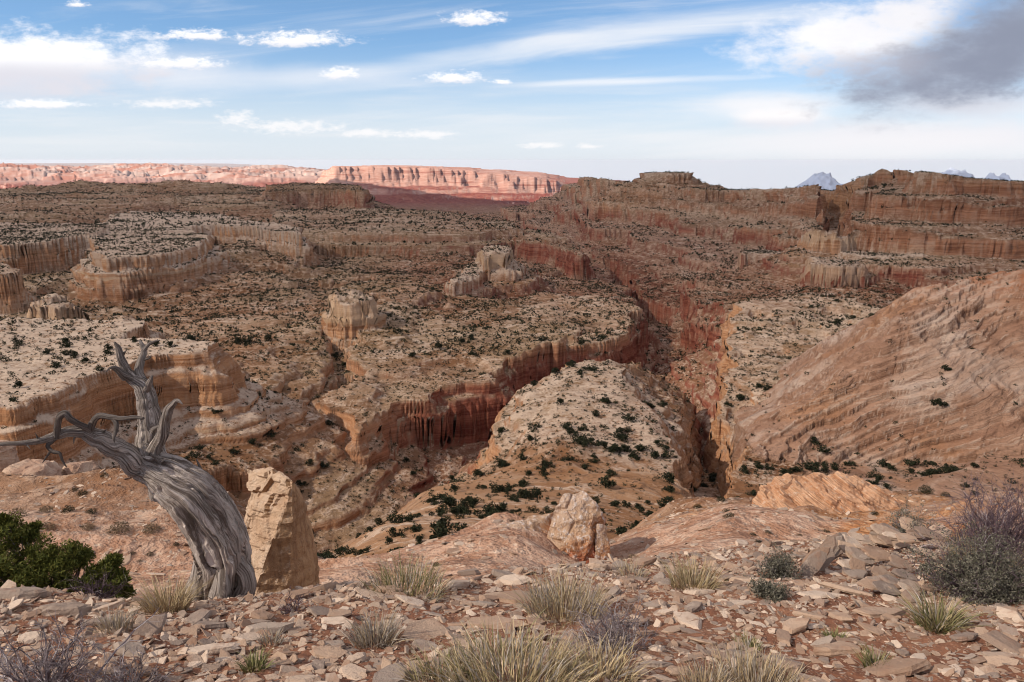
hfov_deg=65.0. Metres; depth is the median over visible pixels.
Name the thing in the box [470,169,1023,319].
cliff
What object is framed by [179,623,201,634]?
stone
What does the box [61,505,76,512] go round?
shrub
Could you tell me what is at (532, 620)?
stone
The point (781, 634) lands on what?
stone
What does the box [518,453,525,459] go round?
juniper bush
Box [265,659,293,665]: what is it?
stone
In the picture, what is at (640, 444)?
juniper bush
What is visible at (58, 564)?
juniper bush
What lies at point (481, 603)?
stone
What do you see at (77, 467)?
boulder
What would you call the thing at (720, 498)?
shrub
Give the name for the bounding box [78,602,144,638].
grass clump
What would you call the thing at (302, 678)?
stone
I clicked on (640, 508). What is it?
juniper bush
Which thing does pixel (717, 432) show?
mesa
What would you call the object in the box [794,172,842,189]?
mountain
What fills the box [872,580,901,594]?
rock slab
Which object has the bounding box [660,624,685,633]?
stone
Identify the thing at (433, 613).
stone
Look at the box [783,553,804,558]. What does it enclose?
stone
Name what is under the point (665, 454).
juniper bush
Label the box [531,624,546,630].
stone
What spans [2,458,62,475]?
boulder
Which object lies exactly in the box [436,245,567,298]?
butte
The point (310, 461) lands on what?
juniper bush
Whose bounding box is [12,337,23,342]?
juniper bush
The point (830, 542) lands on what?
rock slab
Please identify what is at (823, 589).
stone
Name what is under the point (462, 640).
stone
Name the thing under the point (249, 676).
stone
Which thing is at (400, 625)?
stone
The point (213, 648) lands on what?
stone
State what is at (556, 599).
grass clump
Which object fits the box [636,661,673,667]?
stone
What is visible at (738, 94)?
sky
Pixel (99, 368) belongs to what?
juniper bush
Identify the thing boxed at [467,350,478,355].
juniper bush
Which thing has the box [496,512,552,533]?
rock rib
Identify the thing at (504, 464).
juniper bush
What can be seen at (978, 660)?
stone
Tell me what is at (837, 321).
juniper bush
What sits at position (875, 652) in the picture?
stone
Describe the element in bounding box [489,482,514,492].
juniper bush
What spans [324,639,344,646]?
stone
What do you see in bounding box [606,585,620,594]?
stone
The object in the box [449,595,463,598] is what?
stone
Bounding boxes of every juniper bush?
[0,511,99,593]
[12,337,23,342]
[12,379,22,387]
[13,341,23,346]
[42,348,51,354]
[50,361,61,367]
[59,341,72,347]
[60,349,73,355]
[61,337,69,342]
[70,351,77,358]
[86,551,136,598]
[94,366,104,370]
[103,344,113,348]
[103,349,113,354]
[165,340,172,346]
[184,451,200,458]
[192,444,205,449]
[211,409,223,413]
[211,460,220,465]
[229,448,238,454]
[234,336,244,341]
[246,438,256,444]
[264,334,271,340]
[267,430,276,438]
[295,480,307,485]
[305,459,313,465]
[317,548,330,555]
[319,552,336,558]
[320,461,329,468]
[326,420,334,425]
[335,546,344,553]
[337,545,356,555]
[353,549,364,554]
[362,547,370,552]
[373,517,382,525]
[384,535,392,544]
[386,511,404,522]
[386,527,403,537]
[387,546,404,552]
[393,327,403,333]
[402,513,415,521]
[408,352,417,356]
[410,526,422,532]
[415,534,423,541]
[426,495,439,504]
[428,503,448,516]
[429,517,461,536]
[429,532,443,538]
[434,342,442,347]
[438,493,456,508]
[449,483,458,491]
[449,506,460,514]
[454,513,464,518]
[455,506,470,514]
[455,523,468,531]
[456,498,474,512]
[467,334,475,339]
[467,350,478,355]
[468,497,480,506]
[472,469,484,476]
[473,501,498,516]
[475,485,487,488]
[477,513,485,518]
[482,502,508,512]
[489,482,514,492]
[494,459,505,467]
[500,460,509,466]
[502,488,510,493]
[508,494,519,498]
[509,497,519,501]
[514,478,530,486]
[516,488,530,497]
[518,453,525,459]
[518,479,528,486]
[525,486,542,499]
[527,421,541,429]
[527,505,538,512]
[537,335,548,339]
[538,466,549,474]
[538,505,554,513]
[542,459,555,467]
[551,367,558,372]
[555,397,563,404]
[559,422,572,429]
[562,456,574,460]
[566,427,577,434]
[572,430,587,442]
[573,436,583,443]
[577,339,586,344]
[577,425,587,429]
[582,438,592,445]
[582,463,590,469]
[587,457,600,463]
[591,409,599,416]
[595,334,607,338]
[597,475,616,487]
[599,440,608,449]
[601,397,609,402]
[606,445,618,453]
[606,470,617,475]
[608,500,620,506]
[612,443,622,451]
[613,431,628,439]
[615,427,624,433]
[615,525,627,534]
[619,434,628,440]
[620,445,631,452]
[621,500,631,506]
[622,413,635,421]
[624,426,631,432]
[628,450,639,460]
[634,443,648,451]
[636,506,644,512]
[649,450,659,458]
[656,400,667,406]
[657,498,670,507]
[659,471,674,484]
[661,450,673,457]
[663,485,674,492]
[724,401,733,406]
[735,393,747,400]
[738,465,750,473]
[753,461,763,468]
[762,384,772,390]
[763,463,774,470]
[778,468,788,474]
[788,466,802,472]
[804,461,812,469]
[808,462,819,471]
[809,436,820,444]
[816,445,831,453]
[817,460,828,465]
[821,465,829,472]
[830,462,839,469]
[834,319,843,324]
[843,461,857,466]
[866,479,879,484]
[867,470,880,477]
[875,475,884,480]
[876,459,890,466]
[881,482,889,488]
[903,458,920,465]
[905,467,914,473]
[921,460,936,465]
[924,467,938,474]
[930,399,937,405]
[933,467,950,473]
[934,398,947,405]
[940,364,951,370]
[944,464,957,471]
[960,482,969,487]
[970,462,979,467]
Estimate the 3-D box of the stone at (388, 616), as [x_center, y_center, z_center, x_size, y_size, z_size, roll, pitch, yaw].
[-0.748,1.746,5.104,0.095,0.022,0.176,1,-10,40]
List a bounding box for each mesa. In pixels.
[0,222,103,274]
[0,263,40,317]
[0,316,473,552]
[63,211,364,307]
[262,183,399,209]
[263,208,523,255]
[310,294,672,464]
[513,229,615,284]
[588,172,725,221]
[653,294,879,470]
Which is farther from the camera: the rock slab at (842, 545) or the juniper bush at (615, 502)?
the juniper bush at (615, 502)
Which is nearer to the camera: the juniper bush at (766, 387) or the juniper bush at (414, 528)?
the juniper bush at (414, 528)
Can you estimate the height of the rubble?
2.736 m
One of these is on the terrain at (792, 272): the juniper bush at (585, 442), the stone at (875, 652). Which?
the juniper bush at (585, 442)
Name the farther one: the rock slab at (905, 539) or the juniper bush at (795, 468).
the juniper bush at (795, 468)
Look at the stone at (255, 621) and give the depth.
4.85 m
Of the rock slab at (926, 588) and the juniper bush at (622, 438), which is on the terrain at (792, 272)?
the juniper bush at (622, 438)
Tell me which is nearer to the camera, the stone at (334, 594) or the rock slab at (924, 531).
the stone at (334, 594)
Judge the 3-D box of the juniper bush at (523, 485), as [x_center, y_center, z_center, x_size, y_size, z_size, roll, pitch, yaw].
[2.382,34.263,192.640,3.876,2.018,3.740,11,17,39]
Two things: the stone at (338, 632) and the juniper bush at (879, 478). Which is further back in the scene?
the juniper bush at (879, 478)
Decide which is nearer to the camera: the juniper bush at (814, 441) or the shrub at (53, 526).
the shrub at (53, 526)
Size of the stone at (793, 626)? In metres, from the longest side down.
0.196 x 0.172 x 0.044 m
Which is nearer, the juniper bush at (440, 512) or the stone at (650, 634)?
the stone at (650, 634)
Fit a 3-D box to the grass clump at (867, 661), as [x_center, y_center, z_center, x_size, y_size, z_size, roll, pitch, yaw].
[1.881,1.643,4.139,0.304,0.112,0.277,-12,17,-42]
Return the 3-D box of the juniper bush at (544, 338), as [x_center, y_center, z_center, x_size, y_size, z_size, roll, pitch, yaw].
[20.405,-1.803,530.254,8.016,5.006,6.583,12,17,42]
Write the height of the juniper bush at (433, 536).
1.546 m
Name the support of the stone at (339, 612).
on the ground at (853, 672)
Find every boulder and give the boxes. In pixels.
[0,440,19,471]
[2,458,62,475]
[62,460,99,474]
[244,467,319,595]
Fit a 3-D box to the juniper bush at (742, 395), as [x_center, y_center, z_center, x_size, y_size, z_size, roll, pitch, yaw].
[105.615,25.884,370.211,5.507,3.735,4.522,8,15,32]
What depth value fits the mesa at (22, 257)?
934.44 m
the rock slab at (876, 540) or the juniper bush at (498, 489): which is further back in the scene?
the juniper bush at (498, 489)
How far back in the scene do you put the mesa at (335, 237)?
1302.39 m
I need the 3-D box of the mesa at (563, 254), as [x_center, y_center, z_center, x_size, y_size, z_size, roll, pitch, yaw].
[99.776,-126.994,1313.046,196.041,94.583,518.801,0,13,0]
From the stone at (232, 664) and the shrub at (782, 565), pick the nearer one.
the stone at (232, 664)
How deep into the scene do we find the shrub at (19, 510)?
42.47 m
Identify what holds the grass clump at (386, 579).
on the ground at (853, 672)
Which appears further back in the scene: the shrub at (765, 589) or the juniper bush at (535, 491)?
the juniper bush at (535, 491)
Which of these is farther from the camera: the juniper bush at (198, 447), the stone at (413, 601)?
the juniper bush at (198, 447)
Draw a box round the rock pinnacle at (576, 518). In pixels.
[547,491,605,563]
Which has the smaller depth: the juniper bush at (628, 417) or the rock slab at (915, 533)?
the rock slab at (915, 533)
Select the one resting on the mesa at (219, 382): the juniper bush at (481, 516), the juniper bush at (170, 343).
the juniper bush at (170, 343)
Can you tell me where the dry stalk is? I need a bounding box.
[91,606,160,679]
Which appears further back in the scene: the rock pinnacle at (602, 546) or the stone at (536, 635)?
the rock pinnacle at (602, 546)
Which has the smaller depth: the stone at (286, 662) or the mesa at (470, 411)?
the stone at (286, 662)
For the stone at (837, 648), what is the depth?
4.38 m
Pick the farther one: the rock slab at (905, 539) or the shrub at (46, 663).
the rock slab at (905, 539)
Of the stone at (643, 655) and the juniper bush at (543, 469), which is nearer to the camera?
the stone at (643, 655)
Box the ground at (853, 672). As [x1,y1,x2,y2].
[0,539,1023,681]
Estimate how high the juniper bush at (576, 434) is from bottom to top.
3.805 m
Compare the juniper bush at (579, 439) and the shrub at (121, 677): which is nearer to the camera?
the shrub at (121, 677)
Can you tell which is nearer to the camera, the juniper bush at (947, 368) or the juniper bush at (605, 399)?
the juniper bush at (947, 368)
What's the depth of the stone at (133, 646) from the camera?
4.14 m
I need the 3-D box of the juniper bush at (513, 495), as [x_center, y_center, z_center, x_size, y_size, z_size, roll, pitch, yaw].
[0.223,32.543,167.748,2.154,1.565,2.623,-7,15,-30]
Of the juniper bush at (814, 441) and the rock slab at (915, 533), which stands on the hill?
the juniper bush at (814, 441)
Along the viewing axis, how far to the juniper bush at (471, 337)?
537.37 m
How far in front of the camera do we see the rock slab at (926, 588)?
5.98 m
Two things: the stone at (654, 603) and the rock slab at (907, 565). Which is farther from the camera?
the rock slab at (907, 565)
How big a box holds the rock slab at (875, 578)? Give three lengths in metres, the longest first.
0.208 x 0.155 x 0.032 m
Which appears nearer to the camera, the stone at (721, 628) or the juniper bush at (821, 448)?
the stone at (721, 628)
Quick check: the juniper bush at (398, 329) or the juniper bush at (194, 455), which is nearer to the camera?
the juniper bush at (194, 455)
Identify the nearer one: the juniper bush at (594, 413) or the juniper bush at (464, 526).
the juniper bush at (464, 526)
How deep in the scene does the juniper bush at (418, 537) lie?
120.46 m
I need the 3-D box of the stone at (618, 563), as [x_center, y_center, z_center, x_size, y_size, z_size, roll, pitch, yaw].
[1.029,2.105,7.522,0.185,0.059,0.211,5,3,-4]
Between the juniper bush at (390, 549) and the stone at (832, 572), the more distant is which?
the juniper bush at (390, 549)
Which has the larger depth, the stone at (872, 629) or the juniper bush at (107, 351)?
the juniper bush at (107, 351)
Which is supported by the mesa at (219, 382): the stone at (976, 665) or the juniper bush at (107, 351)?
the juniper bush at (107, 351)
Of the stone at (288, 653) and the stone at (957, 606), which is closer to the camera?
the stone at (288, 653)
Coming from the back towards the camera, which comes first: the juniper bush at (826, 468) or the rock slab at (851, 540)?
the juniper bush at (826, 468)
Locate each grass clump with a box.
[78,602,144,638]
[123,566,220,616]
[231,645,279,674]
[254,624,296,645]
[332,600,412,651]
[353,544,467,601]
[389,640,509,681]
[414,606,622,681]
[499,558,623,627]
[533,624,657,681]
[604,558,653,577]
[646,551,735,589]
[672,651,742,681]
[703,634,817,681]
[726,629,766,650]
[818,626,851,638]
[849,641,895,667]
[882,583,996,640]
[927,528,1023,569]
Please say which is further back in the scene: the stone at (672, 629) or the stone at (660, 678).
the stone at (672, 629)
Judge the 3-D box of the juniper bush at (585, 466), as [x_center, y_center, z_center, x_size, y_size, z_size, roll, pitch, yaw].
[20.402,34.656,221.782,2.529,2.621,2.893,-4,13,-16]
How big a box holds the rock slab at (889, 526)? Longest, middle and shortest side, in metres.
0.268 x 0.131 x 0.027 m
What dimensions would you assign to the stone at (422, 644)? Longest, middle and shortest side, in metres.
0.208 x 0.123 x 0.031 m
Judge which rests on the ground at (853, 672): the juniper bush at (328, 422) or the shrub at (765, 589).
the shrub at (765, 589)
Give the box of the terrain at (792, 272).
[0,180,1023,601]
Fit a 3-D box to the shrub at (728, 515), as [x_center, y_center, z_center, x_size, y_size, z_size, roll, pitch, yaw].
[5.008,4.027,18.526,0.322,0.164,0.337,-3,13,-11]
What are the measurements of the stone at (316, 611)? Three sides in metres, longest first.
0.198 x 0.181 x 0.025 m
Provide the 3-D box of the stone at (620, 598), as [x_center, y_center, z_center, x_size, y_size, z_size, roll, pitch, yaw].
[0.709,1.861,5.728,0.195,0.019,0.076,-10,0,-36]
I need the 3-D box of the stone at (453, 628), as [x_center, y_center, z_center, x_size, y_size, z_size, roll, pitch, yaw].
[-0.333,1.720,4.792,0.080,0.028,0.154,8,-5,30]
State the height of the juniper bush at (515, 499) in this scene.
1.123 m
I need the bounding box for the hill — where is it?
[731,269,1023,463]
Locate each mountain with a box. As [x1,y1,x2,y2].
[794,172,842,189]
[942,167,973,177]
[985,172,1011,180]
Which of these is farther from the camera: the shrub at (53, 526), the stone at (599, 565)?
the shrub at (53, 526)
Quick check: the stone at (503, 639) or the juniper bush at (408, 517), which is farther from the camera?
the juniper bush at (408, 517)
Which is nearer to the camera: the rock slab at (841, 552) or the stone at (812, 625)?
the stone at (812, 625)
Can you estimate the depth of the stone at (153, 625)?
4.54 m
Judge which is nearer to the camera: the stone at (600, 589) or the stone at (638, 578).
the stone at (600, 589)
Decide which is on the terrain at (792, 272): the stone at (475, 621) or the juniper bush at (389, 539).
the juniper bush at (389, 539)
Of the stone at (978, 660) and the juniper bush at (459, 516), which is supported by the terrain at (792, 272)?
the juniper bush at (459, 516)
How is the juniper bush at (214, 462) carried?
on the terrain at (792, 272)
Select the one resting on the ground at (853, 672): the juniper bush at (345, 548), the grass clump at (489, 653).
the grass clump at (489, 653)
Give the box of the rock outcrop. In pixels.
[752,471,905,513]
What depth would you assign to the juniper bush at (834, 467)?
260.56 m
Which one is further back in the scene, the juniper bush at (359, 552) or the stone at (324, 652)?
the juniper bush at (359, 552)
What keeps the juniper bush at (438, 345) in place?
on the terrain at (792, 272)
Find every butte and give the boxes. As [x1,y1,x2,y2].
[25,293,88,319]
[319,288,385,353]
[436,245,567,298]
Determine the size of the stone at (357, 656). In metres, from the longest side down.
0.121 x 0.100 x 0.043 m
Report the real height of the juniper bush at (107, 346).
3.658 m
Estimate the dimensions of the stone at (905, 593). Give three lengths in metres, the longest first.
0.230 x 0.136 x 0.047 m
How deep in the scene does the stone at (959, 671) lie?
3.97 m
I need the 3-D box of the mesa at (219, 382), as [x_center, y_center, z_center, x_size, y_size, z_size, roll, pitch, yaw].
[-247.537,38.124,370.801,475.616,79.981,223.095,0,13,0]
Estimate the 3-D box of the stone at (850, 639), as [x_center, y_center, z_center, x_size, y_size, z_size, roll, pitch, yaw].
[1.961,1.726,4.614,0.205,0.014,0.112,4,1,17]
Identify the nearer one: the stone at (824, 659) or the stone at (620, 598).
the stone at (824, 659)
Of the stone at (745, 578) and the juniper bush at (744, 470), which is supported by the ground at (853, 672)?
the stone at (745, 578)
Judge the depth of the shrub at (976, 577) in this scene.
5.88 m
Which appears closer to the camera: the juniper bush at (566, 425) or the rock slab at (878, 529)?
the rock slab at (878, 529)
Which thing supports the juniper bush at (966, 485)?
on the terrain at (792, 272)
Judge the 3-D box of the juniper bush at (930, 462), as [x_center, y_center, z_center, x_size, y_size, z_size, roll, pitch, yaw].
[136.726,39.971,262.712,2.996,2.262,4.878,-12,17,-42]
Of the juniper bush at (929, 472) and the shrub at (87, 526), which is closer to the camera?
the shrub at (87, 526)
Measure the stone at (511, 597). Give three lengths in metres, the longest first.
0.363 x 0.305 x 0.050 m
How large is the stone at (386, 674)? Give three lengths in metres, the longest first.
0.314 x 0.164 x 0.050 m
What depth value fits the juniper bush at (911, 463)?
262.87 m
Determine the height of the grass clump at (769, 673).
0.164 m
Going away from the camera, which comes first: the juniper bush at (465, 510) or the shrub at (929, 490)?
the shrub at (929, 490)
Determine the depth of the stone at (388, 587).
5.90 m
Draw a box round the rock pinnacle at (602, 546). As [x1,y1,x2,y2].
[595,524,610,559]
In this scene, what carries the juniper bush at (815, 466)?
on the terrain at (792, 272)
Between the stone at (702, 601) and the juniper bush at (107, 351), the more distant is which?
the juniper bush at (107, 351)
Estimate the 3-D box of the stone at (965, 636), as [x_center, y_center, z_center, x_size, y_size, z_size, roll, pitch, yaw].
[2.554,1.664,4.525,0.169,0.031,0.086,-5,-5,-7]
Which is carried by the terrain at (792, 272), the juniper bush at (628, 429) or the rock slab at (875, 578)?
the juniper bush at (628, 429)
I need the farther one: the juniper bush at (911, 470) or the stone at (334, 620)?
the juniper bush at (911, 470)
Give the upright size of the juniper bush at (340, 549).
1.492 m
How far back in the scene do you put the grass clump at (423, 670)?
3.69 m
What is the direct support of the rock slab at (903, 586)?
on the rubble
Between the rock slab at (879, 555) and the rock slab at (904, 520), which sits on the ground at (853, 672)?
the rock slab at (904, 520)
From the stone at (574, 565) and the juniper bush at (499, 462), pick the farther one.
the juniper bush at (499, 462)
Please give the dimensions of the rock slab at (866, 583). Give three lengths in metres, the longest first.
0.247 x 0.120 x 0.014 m
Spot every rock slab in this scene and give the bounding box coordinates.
[800,550,826,576]
[802,547,830,563]
[819,536,836,551]
[820,549,834,569]
[829,532,845,559]
[832,535,842,560]
[836,558,869,572]
[838,540,855,557]
[843,569,868,578]
[844,536,860,549]
[845,546,874,564]
[847,532,866,540]
[849,557,865,569]
[853,543,863,548]
[855,578,891,589]
[859,547,890,560]
[859,554,874,559]
[863,545,882,549]
[868,576,881,579]
[869,534,913,547]
[870,523,899,539]
[870,526,897,540]
[871,565,895,576]
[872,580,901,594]
[877,535,892,545]
[878,574,899,583]
[880,523,900,532]
[882,531,896,538]
[887,560,906,568]
[888,554,912,572]
[890,568,917,581]
[895,533,919,543]
[897,582,916,590]
[899,516,926,529]
[900,579,920,590]
[905,529,930,541]
[908,531,925,538]
[910,546,924,556]
[914,526,945,541]
[917,547,936,559]
[920,584,936,591]
[925,568,950,587]
[926,540,946,549]
[929,524,951,536]
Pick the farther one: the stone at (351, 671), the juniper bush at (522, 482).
the juniper bush at (522, 482)
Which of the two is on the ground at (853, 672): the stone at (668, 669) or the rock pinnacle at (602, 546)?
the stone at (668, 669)
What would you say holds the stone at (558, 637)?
on the ground at (853, 672)
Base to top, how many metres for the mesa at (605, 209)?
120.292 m
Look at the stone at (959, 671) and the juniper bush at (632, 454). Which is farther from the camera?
the juniper bush at (632, 454)
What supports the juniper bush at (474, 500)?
on the terrain at (792, 272)
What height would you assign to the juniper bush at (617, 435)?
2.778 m
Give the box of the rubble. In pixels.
[0,531,1023,681]
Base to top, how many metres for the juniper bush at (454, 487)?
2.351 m
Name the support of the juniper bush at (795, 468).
on the terrain at (792, 272)
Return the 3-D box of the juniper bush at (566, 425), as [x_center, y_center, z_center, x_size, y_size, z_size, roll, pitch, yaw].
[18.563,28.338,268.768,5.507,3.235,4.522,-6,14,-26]
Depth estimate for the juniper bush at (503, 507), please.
151.10 m
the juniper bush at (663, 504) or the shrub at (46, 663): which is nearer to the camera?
the shrub at (46, 663)
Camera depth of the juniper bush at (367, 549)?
117.50 m
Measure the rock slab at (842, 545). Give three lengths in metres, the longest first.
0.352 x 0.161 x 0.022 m
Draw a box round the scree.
[0,468,1023,592]
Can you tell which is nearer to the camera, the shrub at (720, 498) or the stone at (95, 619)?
the stone at (95, 619)
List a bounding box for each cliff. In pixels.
[315,165,629,201]
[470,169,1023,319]
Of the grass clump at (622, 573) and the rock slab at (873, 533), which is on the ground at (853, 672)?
the grass clump at (622, 573)
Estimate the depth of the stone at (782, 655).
4.34 m
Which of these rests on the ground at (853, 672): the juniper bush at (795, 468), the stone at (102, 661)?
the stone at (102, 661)
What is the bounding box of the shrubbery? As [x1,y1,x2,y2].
[0,168,1023,554]
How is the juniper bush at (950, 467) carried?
on the terrain at (792, 272)
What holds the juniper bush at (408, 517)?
on the terrain at (792, 272)
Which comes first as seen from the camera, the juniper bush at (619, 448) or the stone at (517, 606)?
the stone at (517, 606)
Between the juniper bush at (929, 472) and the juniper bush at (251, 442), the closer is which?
the juniper bush at (929, 472)
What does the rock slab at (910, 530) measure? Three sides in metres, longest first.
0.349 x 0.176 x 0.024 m
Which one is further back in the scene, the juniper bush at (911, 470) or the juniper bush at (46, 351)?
the juniper bush at (46, 351)
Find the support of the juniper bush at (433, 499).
on the terrain at (792, 272)
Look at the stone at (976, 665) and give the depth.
4.07 m
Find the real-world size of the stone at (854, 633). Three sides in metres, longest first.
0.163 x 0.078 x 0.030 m
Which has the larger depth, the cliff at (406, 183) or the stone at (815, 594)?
the cliff at (406, 183)
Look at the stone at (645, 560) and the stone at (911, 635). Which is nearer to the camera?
the stone at (911, 635)
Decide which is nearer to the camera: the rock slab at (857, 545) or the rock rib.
the rock slab at (857, 545)
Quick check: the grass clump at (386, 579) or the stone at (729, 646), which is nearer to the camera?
the stone at (729, 646)
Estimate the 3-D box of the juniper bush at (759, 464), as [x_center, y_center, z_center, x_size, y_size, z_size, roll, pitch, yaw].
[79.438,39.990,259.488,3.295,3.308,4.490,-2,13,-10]
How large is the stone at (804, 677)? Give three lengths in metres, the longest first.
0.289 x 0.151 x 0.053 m
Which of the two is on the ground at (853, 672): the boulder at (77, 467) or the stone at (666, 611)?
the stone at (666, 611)
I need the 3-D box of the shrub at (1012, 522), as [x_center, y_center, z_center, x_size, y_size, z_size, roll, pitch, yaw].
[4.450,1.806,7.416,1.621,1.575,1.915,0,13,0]
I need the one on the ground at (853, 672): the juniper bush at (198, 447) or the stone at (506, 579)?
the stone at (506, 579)
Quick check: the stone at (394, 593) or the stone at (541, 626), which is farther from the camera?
the stone at (394, 593)
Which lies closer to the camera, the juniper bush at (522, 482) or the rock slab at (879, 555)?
the rock slab at (879, 555)
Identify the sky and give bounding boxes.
[0,0,1023,189]
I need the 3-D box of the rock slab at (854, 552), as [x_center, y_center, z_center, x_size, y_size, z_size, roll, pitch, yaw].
[3.265,2.015,7.548,0.281,0.030,0.174,23,34,19]
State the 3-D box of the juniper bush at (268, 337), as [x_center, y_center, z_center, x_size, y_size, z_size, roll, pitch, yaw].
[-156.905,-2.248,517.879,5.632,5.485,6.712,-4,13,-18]
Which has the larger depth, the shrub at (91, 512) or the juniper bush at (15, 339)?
the juniper bush at (15, 339)
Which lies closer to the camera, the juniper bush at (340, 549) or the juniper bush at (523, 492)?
the juniper bush at (340, 549)
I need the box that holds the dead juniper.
[0,339,256,600]
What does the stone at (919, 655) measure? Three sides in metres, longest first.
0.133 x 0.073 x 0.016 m
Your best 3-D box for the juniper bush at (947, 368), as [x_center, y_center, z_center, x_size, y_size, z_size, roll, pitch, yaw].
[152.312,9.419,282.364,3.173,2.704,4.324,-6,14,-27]
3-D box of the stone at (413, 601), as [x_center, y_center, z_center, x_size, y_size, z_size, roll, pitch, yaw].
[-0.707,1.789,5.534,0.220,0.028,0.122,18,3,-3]
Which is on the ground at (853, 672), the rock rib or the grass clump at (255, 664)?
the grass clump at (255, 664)
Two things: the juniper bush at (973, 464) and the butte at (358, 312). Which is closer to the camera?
the juniper bush at (973, 464)
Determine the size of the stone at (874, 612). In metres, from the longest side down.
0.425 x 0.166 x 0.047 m
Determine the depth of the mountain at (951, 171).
50429.59 m
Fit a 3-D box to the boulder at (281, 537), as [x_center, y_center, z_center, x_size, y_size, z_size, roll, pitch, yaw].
[-2.857,3.119,9.822,1.108,3.574,2.111,-5,13,-20]
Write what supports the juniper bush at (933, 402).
on the hill
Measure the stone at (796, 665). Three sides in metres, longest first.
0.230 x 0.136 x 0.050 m
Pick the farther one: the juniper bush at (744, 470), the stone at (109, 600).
the juniper bush at (744, 470)
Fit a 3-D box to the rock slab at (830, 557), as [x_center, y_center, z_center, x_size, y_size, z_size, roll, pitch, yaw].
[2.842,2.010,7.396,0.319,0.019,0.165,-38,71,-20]
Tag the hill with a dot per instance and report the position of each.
(973, 417)
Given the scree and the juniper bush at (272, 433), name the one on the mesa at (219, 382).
the juniper bush at (272, 433)
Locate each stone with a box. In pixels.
[0,586,46,598]
[22,609,40,619]
[25,646,54,657]
[38,601,92,616]
[80,618,94,625]
[90,616,124,625]
[93,600,125,610]
[93,602,108,605]
[98,655,117,668]
[102,598,116,601]
[103,667,120,674]
[113,641,144,657]
[128,606,139,614]
[128,623,140,629]
[132,613,166,635]
[133,665,160,675]
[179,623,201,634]
[179,642,240,654]
[184,608,212,625]
[196,621,226,629]
[201,663,220,671]
[215,657,231,662]
[229,661,251,667]
[234,632,261,640]
[238,673,258,681]
[243,622,293,634]
[248,619,271,623]
[251,610,274,620]
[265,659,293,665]
[272,651,298,655]
[285,589,308,598]
[285,675,322,681]
[286,628,302,631]
[293,631,308,636]
[305,659,324,669]
[306,606,333,616]
[308,595,330,600]
[309,582,334,591]
[310,646,348,658]
[321,616,353,628]
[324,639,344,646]
[325,592,337,597]
[328,609,351,616]
[333,629,349,636]
[338,663,366,679]
[344,646,358,650]
[346,652,367,662]
[355,588,384,597]
[365,612,378,617]
[372,663,410,681]
[373,662,380,668]
[375,585,402,593]
[378,620,402,627]
[385,613,402,618]
[391,592,406,599]
[394,594,423,605]
[398,617,450,640]
[412,638,437,650]
[423,611,442,615]
[430,603,446,609]
[445,609,459,612]
[446,580,469,588]
[447,622,465,626]
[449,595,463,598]
[449,626,463,631]
[449,638,466,645]
[459,600,473,605]
[465,616,528,629]
[467,595,498,600]
[468,600,496,605]
[485,591,504,595]
[491,569,512,576]
[496,589,533,603]
[497,574,530,585]
[499,637,526,646]
[510,611,522,616]
[513,603,527,608]
[526,633,551,638]
[527,617,545,624]
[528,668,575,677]
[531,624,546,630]
[547,635,561,640]
[561,631,584,641]
[568,563,581,567]
[581,586,612,592]
[585,571,604,576]
[588,562,611,569]
[589,558,601,562]
[605,597,623,602]
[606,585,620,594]
[612,560,630,569]
[619,576,633,583]
[625,618,650,626]
[627,576,652,580]
[633,557,656,566]
[633,630,654,636]
[636,653,657,660]
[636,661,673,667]
[642,599,666,607]
[650,674,676,681]
[651,578,668,581]
[657,559,674,563]
[658,579,670,584]
[658,608,672,615]
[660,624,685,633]
[665,665,677,672]
[669,605,677,609]
[673,611,701,629]
[674,647,689,652]
[679,627,700,633]
[683,587,714,595]
[684,601,702,612]
[687,636,716,645]
[691,599,713,603]
[711,650,731,659]
[715,626,726,630]
[719,574,733,579]
[723,600,756,604]
[727,639,742,649]
[727,649,761,659]
[729,576,756,581]
[746,581,778,587]
[749,620,765,626]
[756,541,780,545]
[761,655,801,663]
[769,653,788,657]
[772,540,800,542]
[776,628,791,643]
[777,661,802,673]
[782,617,809,634]
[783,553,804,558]
[792,610,827,620]
[793,657,810,661]
[796,590,842,599]
[796,672,826,681]
[807,623,818,628]
[809,588,830,591]
[810,635,833,644]
[813,641,860,657]
[818,656,829,663]
[819,581,873,596]
[825,569,841,575]
[828,611,852,621]
[835,638,866,643]
[838,631,859,637]
[852,606,906,617]
[856,622,884,635]
[857,536,878,544]
[862,658,930,675]
[868,650,882,659]
[881,594,896,601]
[901,589,921,602]
[906,632,921,639]
[910,653,926,658]
[941,663,963,676]
[948,602,960,609]
[949,632,977,641]
[966,663,984,667]
[970,656,985,663]
[994,606,1019,613]
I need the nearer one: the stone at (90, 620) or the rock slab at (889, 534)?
the stone at (90, 620)
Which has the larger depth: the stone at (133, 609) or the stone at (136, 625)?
the stone at (133, 609)
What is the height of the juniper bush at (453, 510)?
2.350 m
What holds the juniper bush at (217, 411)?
on the mesa at (219, 382)
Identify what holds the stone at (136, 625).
on the ground at (853, 672)
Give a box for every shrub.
[0,609,112,681]
[9,507,28,515]
[39,505,53,512]
[40,521,57,530]
[59,564,136,598]
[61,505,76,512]
[76,490,87,495]
[80,522,94,530]
[80,641,178,681]
[84,508,97,513]
[106,521,132,534]
[142,522,162,533]
[277,587,317,615]
[558,582,659,660]
[716,496,726,501]
[722,511,733,518]
[737,540,810,580]
[746,576,793,603]
[881,463,1023,567]
[886,490,943,541]
[898,519,1023,608]
[918,485,934,494]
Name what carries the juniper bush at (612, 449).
on the terrain at (792, 272)

